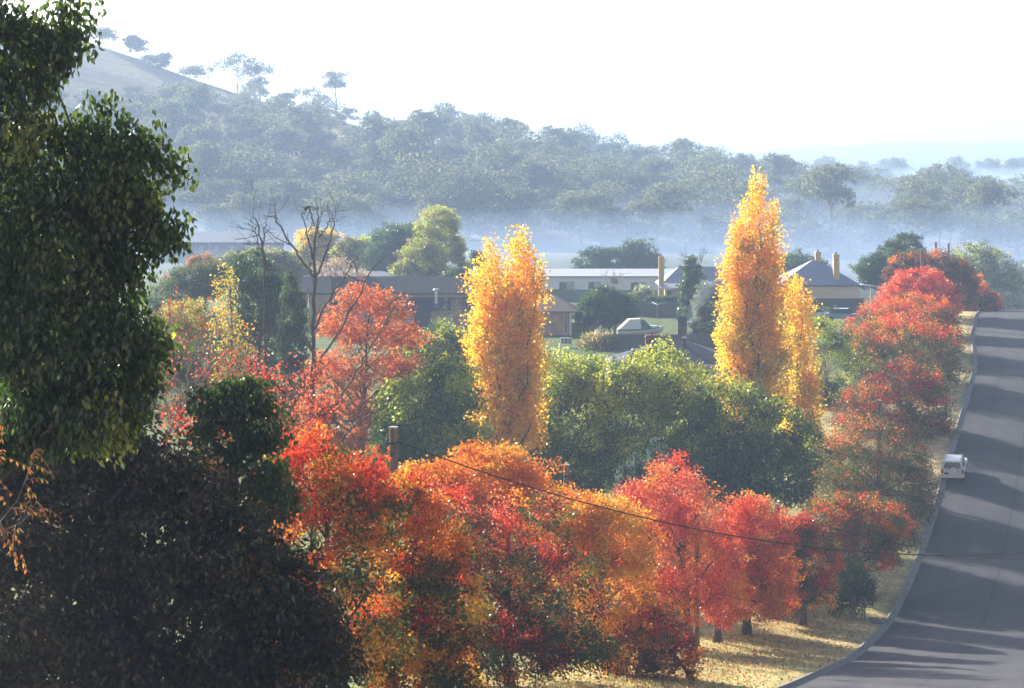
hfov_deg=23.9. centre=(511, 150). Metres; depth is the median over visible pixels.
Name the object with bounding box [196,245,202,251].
window
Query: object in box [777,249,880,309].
house
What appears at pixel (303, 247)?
deciduous tree
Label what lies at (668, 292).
window
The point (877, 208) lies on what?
gum tree
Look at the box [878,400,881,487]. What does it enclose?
utility pole
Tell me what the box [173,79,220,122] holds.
gum tree
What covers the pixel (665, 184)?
gum tree
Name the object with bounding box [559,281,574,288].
window
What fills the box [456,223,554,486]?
poplar tree
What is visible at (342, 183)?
gum tree
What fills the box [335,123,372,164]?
gum tree
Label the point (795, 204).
gum tree
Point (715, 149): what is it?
gum tree
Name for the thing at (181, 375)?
tree
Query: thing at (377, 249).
evergreen tree
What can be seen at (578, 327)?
garden wall
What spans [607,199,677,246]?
gum tree
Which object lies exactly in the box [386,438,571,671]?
street tree
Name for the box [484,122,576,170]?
gum tree
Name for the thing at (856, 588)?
young tree
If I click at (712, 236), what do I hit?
gum tree
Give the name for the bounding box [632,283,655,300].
shrub
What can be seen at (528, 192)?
gum tree
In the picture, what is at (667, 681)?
grass
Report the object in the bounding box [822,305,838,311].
shrub
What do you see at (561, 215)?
gum tree
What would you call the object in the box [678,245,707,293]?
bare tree
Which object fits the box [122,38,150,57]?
gum tree
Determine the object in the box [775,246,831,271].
evergreen tree
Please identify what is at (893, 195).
gum tree
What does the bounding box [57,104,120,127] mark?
gum tree
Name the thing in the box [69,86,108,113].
gum tree
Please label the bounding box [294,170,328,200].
gum tree
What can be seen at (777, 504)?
utility pole
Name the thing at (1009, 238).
gum tree
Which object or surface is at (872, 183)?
gum tree
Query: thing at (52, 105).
gum tree
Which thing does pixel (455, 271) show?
shrub
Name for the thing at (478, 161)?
gum tree
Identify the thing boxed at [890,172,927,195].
gum tree
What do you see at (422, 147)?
gum tree
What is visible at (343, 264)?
bush
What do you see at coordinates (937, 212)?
gum tree
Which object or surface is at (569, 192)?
gum tree
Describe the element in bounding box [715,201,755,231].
gum tree
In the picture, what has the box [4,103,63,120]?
gum tree
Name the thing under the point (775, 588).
street tree
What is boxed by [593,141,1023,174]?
hills
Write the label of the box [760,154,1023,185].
distant woodland
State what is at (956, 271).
street tree
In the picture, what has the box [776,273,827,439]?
poplar tree
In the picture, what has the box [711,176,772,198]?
gum tree
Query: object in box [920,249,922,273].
utility pole
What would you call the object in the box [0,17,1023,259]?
hill
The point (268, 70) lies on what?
gum tree
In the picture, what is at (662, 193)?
gum tree
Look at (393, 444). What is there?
utility pole
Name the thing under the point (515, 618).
street tree
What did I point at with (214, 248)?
window
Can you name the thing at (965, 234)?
gum tree
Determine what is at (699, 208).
gum tree
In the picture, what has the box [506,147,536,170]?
gum tree
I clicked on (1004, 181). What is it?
gum tree
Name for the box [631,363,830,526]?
willow tree
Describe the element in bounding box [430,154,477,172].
gum tree
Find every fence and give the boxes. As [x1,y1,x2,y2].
[542,289,657,300]
[609,333,718,348]
[633,301,681,316]
[806,298,863,312]
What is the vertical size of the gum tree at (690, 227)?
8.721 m
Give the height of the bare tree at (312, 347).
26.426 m
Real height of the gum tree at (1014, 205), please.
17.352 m
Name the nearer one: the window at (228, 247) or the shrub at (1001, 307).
the shrub at (1001, 307)
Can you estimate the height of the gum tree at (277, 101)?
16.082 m
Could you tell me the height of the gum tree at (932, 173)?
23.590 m
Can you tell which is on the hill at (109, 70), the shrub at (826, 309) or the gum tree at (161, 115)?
the gum tree at (161, 115)
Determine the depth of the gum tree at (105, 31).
999.83 m
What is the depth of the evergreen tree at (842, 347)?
218.12 m
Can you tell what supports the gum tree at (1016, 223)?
on the hill at (109, 70)
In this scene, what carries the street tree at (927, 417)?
on the ground at (938, 446)
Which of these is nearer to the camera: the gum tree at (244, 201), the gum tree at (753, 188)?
the gum tree at (244, 201)
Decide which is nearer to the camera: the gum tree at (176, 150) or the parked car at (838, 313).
the parked car at (838, 313)
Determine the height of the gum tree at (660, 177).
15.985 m
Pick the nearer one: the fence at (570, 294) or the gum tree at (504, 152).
the fence at (570, 294)
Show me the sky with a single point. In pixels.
(738, 75)
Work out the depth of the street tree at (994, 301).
303.75 m
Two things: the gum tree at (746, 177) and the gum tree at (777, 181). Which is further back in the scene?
the gum tree at (746, 177)
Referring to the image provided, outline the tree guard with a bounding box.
[861,596,865,620]
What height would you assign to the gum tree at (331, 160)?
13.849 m
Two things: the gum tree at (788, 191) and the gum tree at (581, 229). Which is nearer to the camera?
the gum tree at (581, 229)
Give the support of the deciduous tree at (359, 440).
on the ground at (938, 446)
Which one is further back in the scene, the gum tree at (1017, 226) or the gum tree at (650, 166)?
the gum tree at (650, 166)
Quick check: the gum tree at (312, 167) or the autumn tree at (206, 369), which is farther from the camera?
the gum tree at (312, 167)
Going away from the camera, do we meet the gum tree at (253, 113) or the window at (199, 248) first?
the window at (199, 248)
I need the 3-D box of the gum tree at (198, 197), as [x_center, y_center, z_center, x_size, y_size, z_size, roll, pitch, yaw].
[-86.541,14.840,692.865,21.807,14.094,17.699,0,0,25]
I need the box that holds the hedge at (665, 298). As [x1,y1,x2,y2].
[643,294,680,301]
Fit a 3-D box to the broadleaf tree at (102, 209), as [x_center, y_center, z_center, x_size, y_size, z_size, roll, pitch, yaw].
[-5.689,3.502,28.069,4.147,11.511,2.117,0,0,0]
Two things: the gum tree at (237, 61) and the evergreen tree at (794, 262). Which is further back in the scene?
the gum tree at (237, 61)
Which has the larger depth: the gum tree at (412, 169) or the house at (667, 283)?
the gum tree at (412, 169)
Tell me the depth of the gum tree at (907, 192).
707.38 m
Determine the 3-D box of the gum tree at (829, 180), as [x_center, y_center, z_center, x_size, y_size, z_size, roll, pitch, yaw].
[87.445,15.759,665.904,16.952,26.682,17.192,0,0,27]
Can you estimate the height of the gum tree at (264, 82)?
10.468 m
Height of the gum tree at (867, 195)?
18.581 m
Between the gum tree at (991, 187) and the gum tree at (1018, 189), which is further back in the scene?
the gum tree at (1018, 189)
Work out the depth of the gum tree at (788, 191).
810.81 m
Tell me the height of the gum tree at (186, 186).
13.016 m
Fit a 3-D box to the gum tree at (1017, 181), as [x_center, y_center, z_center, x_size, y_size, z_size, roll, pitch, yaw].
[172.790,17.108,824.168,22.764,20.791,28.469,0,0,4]
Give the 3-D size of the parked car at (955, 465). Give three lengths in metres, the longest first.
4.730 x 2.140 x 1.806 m
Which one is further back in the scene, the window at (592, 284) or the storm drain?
the window at (592, 284)
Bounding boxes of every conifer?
[468,249,485,268]
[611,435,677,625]
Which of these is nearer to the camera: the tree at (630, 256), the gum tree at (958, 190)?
the tree at (630, 256)
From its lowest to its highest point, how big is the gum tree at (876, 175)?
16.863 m
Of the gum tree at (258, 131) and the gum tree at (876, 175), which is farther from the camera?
the gum tree at (876, 175)
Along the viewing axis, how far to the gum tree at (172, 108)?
789.69 m
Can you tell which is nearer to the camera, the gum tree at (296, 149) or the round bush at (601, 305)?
the round bush at (601, 305)
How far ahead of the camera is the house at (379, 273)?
328.21 m
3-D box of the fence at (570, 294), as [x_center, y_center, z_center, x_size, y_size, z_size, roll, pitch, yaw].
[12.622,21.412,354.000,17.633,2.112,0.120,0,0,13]
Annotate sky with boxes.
[2,0,1023,151]
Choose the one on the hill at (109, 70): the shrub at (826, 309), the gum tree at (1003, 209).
the gum tree at (1003, 209)
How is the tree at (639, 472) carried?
on the ground at (938, 446)
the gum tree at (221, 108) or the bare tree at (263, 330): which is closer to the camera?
the bare tree at (263, 330)
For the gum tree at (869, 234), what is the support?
on the hill at (109, 70)
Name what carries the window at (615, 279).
in the house at (582, 279)
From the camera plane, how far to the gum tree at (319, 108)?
861.61 m
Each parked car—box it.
[802,307,828,316]
[823,308,860,321]
[941,454,967,480]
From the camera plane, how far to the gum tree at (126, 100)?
838.03 m
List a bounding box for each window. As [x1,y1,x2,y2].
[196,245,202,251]
[211,245,217,251]
[226,245,233,251]
[346,312,363,327]
[444,311,451,328]
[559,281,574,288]
[564,313,567,333]
[588,281,600,289]
[610,278,617,283]
[631,282,646,289]
[666,290,677,296]
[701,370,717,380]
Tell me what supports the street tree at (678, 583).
on the ground at (938, 446)
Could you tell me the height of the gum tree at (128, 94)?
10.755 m
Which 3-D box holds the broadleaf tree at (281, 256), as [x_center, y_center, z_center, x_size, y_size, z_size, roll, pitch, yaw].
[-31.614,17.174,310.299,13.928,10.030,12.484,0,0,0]
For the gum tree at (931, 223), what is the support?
on the hill at (109, 70)
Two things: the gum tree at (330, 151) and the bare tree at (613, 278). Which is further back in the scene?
the gum tree at (330, 151)
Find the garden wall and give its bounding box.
[572,322,598,330]
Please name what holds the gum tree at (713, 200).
on the hill at (109, 70)
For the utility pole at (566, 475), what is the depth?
115.87 m
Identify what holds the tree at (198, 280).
on the ground at (938, 446)
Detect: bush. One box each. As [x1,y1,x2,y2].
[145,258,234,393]
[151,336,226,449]
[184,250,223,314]
[189,368,281,440]
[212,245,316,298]
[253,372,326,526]
[310,255,377,278]
[572,283,643,332]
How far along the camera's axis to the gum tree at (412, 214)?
652.04 m
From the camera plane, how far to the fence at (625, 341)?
262.59 m
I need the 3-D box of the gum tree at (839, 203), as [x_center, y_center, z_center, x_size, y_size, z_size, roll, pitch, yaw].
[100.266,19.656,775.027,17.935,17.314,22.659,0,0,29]
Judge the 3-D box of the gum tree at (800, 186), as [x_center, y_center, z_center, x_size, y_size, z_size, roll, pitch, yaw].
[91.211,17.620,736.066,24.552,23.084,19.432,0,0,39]
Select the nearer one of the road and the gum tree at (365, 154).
the road
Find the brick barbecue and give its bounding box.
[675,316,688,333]
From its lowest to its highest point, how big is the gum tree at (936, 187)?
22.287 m
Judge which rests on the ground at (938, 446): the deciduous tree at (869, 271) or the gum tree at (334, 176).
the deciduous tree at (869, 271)
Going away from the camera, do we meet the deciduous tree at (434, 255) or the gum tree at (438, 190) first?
the deciduous tree at (434, 255)
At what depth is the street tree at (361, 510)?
74.96 m
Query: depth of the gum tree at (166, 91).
871.56 m
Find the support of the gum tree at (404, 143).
on the hill at (109, 70)
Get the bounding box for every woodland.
[99,26,975,207]
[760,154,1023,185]
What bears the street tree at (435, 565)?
on the ground at (938, 446)
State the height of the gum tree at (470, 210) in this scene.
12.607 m
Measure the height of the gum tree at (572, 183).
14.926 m
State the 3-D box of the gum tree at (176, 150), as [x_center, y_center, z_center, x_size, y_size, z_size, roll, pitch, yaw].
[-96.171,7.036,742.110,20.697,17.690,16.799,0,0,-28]
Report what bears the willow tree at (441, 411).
on the ground at (938, 446)
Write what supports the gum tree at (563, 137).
on the hill at (109, 70)
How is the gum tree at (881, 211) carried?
on the hill at (109, 70)
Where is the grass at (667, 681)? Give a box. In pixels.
[473,536,915,687]
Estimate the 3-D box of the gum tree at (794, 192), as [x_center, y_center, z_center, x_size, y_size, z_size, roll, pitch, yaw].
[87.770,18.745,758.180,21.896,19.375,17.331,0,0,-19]
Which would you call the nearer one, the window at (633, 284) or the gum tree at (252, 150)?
the window at (633, 284)
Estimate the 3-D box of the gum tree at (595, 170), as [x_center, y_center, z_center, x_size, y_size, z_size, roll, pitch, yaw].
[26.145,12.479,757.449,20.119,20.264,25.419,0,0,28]
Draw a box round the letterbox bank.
[560,338,571,347]
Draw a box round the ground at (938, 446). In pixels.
[0,248,1023,687]
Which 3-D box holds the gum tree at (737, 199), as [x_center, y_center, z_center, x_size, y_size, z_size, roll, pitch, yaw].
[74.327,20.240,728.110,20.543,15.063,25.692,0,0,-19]
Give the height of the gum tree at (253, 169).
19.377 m
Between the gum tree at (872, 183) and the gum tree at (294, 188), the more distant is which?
the gum tree at (872, 183)
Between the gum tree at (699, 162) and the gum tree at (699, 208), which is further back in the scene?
the gum tree at (699, 162)
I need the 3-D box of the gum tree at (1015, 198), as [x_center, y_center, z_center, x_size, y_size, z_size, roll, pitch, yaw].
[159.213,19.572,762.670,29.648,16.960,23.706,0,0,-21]
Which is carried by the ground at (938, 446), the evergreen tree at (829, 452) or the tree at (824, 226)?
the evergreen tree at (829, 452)
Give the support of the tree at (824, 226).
on the hill at (109, 70)
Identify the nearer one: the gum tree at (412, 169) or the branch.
the branch
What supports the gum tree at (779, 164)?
on the hill at (109, 70)
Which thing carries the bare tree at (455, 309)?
on the ground at (938, 446)
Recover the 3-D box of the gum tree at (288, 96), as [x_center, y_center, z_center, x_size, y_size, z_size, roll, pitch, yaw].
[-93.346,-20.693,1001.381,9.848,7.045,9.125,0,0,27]
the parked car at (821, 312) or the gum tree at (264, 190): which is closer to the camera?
the parked car at (821, 312)
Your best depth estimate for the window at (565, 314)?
286.55 m
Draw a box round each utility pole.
[386,426,399,674]
[561,464,570,644]
[694,474,699,643]
[775,503,779,619]
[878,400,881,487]
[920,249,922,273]
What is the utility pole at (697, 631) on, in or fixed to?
on the ground at (938, 446)
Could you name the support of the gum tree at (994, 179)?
on the hill at (109, 70)
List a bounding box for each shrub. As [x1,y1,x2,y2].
[440,266,471,275]
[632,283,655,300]
[675,254,708,323]
[687,281,724,333]
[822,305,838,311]
[989,297,1005,309]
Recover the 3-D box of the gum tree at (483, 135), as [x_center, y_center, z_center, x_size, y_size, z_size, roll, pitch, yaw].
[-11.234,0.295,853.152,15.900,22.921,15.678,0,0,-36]
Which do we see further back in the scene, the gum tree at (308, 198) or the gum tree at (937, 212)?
the gum tree at (308, 198)
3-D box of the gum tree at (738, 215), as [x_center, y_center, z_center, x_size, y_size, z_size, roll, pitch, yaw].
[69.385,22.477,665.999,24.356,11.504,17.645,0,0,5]
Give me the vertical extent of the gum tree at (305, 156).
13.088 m
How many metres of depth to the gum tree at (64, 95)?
795.82 m
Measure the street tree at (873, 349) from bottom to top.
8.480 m
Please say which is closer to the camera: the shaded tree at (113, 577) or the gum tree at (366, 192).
the shaded tree at (113, 577)
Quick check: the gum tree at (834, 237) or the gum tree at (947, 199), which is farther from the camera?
the gum tree at (947, 199)
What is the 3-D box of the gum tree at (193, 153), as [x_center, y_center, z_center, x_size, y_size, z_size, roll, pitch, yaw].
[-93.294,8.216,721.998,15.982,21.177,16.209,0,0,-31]
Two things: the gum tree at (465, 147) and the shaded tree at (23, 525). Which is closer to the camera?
the shaded tree at (23, 525)
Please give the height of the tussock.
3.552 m
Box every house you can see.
[147,232,288,261]
[276,272,309,311]
[300,276,577,335]
[355,271,393,275]
[429,269,518,275]
[530,269,672,289]
[605,332,727,399]
[655,254,786,301]
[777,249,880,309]
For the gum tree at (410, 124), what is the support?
on the hill at (109, 70)
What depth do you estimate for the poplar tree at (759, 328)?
196.25 m
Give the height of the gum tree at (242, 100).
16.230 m
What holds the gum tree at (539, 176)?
on the hill at (109, 70)
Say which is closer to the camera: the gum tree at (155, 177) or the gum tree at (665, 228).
the gum tree at (665, 228)
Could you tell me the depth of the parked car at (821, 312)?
311.10 m
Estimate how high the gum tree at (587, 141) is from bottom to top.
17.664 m
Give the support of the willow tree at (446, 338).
on the ground at (938, 446)
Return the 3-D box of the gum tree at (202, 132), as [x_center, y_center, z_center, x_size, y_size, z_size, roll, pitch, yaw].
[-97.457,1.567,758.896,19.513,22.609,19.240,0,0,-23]
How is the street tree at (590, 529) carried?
on the ground at (938, 446)
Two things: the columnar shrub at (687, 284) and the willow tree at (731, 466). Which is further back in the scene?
the columnar shrub at (687, 284)
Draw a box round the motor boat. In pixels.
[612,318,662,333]
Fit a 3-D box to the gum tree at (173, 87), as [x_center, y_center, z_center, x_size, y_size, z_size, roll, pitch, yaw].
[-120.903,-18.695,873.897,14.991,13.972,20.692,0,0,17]
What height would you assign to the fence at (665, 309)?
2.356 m
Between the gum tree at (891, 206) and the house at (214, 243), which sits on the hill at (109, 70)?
the gum tree at (891, 206)
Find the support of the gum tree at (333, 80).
on the hill at (109, 70)
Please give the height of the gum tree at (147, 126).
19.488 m
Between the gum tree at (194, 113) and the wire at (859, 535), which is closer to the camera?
the wire at (859, 535)
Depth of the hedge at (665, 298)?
332.48 m
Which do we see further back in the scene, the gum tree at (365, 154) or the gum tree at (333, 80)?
the gum tree at (333, 80)
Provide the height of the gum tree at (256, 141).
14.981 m
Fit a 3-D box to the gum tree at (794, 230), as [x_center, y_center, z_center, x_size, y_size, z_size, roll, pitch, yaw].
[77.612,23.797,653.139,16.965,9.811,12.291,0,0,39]
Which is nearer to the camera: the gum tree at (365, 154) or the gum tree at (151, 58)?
the gum tree at (365, 154)
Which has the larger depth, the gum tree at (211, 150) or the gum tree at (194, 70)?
the gum tree at (194, 70)
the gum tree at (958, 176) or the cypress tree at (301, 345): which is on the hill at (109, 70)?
the gum tree at (958, 176)
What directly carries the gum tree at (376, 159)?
on the hill at (109, 70)
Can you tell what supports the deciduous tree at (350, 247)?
on the ground at (938, 446)
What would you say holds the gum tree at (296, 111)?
on the hill at (109, 70)
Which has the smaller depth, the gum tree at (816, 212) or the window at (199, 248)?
the window at (199, 248)
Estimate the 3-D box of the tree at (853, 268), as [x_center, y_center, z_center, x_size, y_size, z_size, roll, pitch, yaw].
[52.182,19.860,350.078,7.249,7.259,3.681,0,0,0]
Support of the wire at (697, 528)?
attached to the utility pole at (393, 444)
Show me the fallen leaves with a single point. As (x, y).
(697, 682)
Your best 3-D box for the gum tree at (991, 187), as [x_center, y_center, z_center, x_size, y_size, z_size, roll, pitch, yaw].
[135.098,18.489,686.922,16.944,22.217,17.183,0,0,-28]
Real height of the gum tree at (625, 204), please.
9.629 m
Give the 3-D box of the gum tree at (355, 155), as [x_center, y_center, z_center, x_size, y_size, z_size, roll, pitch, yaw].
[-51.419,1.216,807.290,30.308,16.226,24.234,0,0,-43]
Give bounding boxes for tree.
[0,0,199,483]
[0,111,168,525]
[0,125,83,640]
[0,389,373,687]
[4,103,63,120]
[12,81,70,111]
[13,90,68,112]
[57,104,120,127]
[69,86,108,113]
[84,22,126,47]
[110,101,152,131]
[112,98,141,114]
[117,85,145,102]
[121,34,141,55]
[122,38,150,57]
[123,117,172,143]
[131,91,159,120]
[131,114,190,156]
[138,110,221,147]
[139,52,171,63]
[141,97,203,140]
[142,162,164,191]
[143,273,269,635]
[144,171,203,209]
[153,336,359,547]
[154,80,190,103]
[154,84,187,103]
[155,294,215,455]
[168,145,224,184]
[170,178,250,220]
[171,119,227,189]
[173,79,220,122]
[175,63,216,79]
[175,145,226,206]
[175,372,313,530]
[176,136,238,221]
[181,102,206,119]
[190,202,245,231]
[198,98,237,126]
[203,420,425,687]
[205,263,267,441]
[206,180,327,447]
[207,191,290,231]
[211,51,258,92]
[216,147,312,207]
[217,145,292,192]
[218,148,288,186]
[220,138,263,164]
[221,111,285,150]
[221,114,273,146]
[222,247,290,466]
[223,103,272,131]
[228,94,265,114]
[238,75,271,97]
[239,57,276,99]
[239,111,285,136]
[250,94,293,117]
[252,178,306,222]
[253,136,313,165]
[256,181,319,212]
[257,122,313,170]
[259,104,291,140]
[260,188,402,547]
[264,175,319,234]
[273,269,310,523]
[277,92,295,104]
[277,101,323,164]
[280,114,333,153]
[283,156,335,197]
[284,153,340,179]
[288,278,436,557]
[290,84,339,108]
[292,224,344,275]
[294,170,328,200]
[297,99,342,129]
[297,190,369,235]
[300,130,351,154]
[300,146,361,173]
[306,154,340,187]
[306,169,397,214]
[310,167,382,197]
[319,69,351,119]
[326,233,372,272]
[330,131,383,168]
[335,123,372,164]
[337,184,388,208]
[343,198,386,235]
[344,158,399,186]
[347,193,388,237]
[349,461,501,687]
[352,114,401,178]
[353,186,429,224]
[354,138,394,185]
[355,221,444,272]
[361,349,497,485]
[363,132,434,187]
[373,161,436,181]
[375,122,436,216]
[379,148,494,218]
[385,167,427,210]
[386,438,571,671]
[387,204,472,275]
[387,316,481,432]
[388,135,438,193]
[399,117,437,135]
[402,106,450,140]
[404,209,460,226]
[410,471,623,687]
[420,132,437,163]
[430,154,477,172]
[432,286,475,332]
[433,142,474,154]
[434,144,468,172]
[441,164,522,240]
[442,200,514,236]
[444,111,493,122]
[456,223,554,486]
[457,161,492,175]
[460,119,499,154]
[463,158,501,175]
[469,139,535,215]
[480,169,541,237]
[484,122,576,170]
[492,195,549,232]
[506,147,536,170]
[509,138,536,159]
[509,159,567,226]
[511,342,627,502]
[511,480,667,674]
[525,179,583,225]
[525,180,569,230]
[536,123,580,152]
[542,189,596,236]
[542,194,611,243]
[545,193,591,247]
[550,164,598,189]
[567,333,733,520]
[570,190,630,248]
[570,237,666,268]
[571,158,628,220]
[577,151,645,193]
[578,131,599,156]
[580,179,634,231]
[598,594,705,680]
[600,265,625,292]
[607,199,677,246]
[609,448,760,645]
[612,193,635,216]
[618,156,681,193]
[626,182,695,249]
[628,189,679,234]
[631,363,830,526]
[636,173,674,192]
[644,179,692,201]
[654,162,750,224]
[657,198,688,237]
[664,147,734,183]
[674,215,740,251]
[675,210,710,233]
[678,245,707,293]
[679,153,718,176]
[682,196,718,226]
[685,529,755,642]
[694,143,733,155]
[697,180,744,230]
[709,192,773,223]
[711,165,801,430]
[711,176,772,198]
[714,488,808,634]
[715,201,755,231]
[716,168,749,179]
[723,212,807,248]
[726,179,780,209]
[732,194,778,219]
[746,558,795,614]
[759,150,799,198]
[760,173,795,198]
[761,209,824,251]
[761,511,845,625]
[765,181,807,211]
[772,172,855,242]
[774,196,811,245]
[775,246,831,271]
[776,221,830,252]
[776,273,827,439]
[779,181,807,199]
[785,424,851,477]
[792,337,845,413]
[793,193,840,244]
[796,488,924,590]
[802,160,859,252]
[802,314,873,407]
[806,405,955,527]
[815,214,829,240]
[818,220,857,246]
[822,202,874,249]
[823,187,847,209]
[824,350,959,440]
[824,558,879,617]
[832,311,976,389]
[835,175,869,191]
[836,289,974,356]
[843,164,884,190]
[847,200,899,248]
[847,264,873,295]
[850,173,906,204]
[852,211,892,251]
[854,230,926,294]
[856,172,888,195]
[861,178,885,193]
[863,200,906,226]
[867,264,966,325]
[875,195,898,229]
[875,195,966,244]
[879,196,923,245]
[879,247,987,311]
[882,192,905,231]
[887,177,966,247]
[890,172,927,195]
[896,176,943,235]
[915,161,964,189]
[916,204,984,250]
[919,203,954,252]
[931,174,990,247]
[937,183,972,236]
[939,173,973,184]
[945,167,978,181]
[945,240,1023,309]
[953,208,1023,248]
[957,177,1019,250]
[959,273,1004,310]
[962,174,1007,196]
[962,208,1023,257]
[968,201,1021,230]
[975,206,1010,226]
[978,175,1021,187]
[989,184,1018,213]
[994,210,1023,255]
[995,187,1023,221]
[1005,193,1023,217]
[1006,174,1023,227]
[1007,260,1023,292]
[1009,182,1023,199]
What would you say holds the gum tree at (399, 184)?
on the hill at (109, 70)
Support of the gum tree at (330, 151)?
on the hill at (109, 70)
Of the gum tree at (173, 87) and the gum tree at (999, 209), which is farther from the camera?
the gum tree at (173, 87)
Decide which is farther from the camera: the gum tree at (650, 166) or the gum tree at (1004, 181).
the gum tree at (1004, 181)
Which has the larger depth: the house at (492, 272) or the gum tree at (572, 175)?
the gum tree at (572, 175)
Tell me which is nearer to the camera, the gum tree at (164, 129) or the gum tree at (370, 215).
the gum tree at (370, 215)
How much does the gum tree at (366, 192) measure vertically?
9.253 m
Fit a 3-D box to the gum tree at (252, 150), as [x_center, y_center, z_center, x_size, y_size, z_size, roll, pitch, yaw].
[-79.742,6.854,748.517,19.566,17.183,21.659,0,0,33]
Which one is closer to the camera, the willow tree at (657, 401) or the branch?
the branch
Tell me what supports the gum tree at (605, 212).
on the hill at (109, 70)
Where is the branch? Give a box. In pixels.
[0,412,61,573]
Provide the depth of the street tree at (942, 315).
247.74 m
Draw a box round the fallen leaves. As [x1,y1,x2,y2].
[491,566,901,687]
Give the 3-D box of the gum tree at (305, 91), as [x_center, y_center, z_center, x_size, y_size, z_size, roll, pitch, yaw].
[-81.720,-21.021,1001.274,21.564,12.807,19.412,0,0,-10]
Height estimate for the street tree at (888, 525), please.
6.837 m
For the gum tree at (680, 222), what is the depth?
714.32 m
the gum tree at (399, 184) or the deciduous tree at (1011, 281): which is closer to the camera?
the deciduous tree at (1011, 281)
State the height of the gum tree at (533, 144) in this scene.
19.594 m
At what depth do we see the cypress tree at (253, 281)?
195.14 m
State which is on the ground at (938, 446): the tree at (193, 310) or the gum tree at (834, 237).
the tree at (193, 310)
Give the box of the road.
[795,309,1023,687]
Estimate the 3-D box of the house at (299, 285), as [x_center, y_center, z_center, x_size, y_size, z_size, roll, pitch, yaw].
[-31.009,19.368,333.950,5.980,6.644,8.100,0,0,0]
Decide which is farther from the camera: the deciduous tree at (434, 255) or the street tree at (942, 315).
the deciduous tree at (434, 255)
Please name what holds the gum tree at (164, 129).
on the hill at (109, 70)
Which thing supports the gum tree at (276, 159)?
on the hill at (109, 70)
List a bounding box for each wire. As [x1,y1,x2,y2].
[400,442,1023,555]
[477,477,560,497]
[705,483,1015,559]
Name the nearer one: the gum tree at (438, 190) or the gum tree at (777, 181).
the gum tree at (438, 190)
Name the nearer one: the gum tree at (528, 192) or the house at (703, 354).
the house at (703, 354)
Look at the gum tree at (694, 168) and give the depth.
840.18 m
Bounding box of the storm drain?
[869,617,888,623]
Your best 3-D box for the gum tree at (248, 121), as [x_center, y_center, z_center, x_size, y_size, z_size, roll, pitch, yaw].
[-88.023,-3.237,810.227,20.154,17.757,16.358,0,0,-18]
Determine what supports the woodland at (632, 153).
on the hill at (109, 70)
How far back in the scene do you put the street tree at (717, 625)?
133.39 m
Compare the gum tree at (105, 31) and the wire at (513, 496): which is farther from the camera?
the gum tree at (105, 31)
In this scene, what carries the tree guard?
on the ground at (938, 446)
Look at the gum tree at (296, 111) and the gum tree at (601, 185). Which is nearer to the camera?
the gum tree at (601, 185)
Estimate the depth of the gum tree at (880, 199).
805.90 m
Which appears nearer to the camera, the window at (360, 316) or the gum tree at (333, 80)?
the window at (360, 316)
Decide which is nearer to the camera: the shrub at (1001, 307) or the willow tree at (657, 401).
the willow tree at (657, 401)
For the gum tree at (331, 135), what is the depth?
834.69 m
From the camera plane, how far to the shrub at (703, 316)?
282.32 m
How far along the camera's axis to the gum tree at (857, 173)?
864.89 m
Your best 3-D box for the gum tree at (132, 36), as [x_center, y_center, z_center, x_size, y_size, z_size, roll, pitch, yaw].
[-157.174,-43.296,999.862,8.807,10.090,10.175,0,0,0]
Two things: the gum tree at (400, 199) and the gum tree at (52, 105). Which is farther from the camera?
the gum tree at (52, 105)
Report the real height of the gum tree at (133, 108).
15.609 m
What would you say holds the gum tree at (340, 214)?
on the hill at (109, 70)
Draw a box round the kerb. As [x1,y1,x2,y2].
[775,310,982,687]
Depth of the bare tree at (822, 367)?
205.39 m
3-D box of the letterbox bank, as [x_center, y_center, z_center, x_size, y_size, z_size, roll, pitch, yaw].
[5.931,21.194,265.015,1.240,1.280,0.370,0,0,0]
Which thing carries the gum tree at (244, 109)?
on the hill at (109, 70)
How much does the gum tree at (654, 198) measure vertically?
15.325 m
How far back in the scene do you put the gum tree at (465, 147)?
875.07 m
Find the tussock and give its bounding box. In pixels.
[575,328,616,350]
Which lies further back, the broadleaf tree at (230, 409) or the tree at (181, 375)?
the tree at (181, 375)
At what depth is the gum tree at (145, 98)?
837.55 m
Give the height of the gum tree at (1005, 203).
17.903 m
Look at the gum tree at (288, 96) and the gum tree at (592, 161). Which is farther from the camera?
the gum tree at (288, 96)
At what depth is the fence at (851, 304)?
325.74 m
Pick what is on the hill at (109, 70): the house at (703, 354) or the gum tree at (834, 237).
the gum tree at (834, 237)
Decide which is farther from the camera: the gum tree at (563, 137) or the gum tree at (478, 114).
the gum tree at (478, 114)
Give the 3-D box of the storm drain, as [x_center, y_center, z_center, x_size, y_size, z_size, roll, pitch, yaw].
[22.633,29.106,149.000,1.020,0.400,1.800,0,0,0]
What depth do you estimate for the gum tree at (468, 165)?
780.26 m
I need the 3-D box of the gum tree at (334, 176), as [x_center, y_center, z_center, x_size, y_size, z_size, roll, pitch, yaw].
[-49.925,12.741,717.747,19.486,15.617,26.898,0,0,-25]
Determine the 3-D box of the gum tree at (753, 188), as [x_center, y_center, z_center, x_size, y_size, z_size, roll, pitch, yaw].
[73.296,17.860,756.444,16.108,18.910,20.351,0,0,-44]
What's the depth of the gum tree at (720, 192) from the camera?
771.95 m
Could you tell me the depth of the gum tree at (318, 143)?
789.07 m

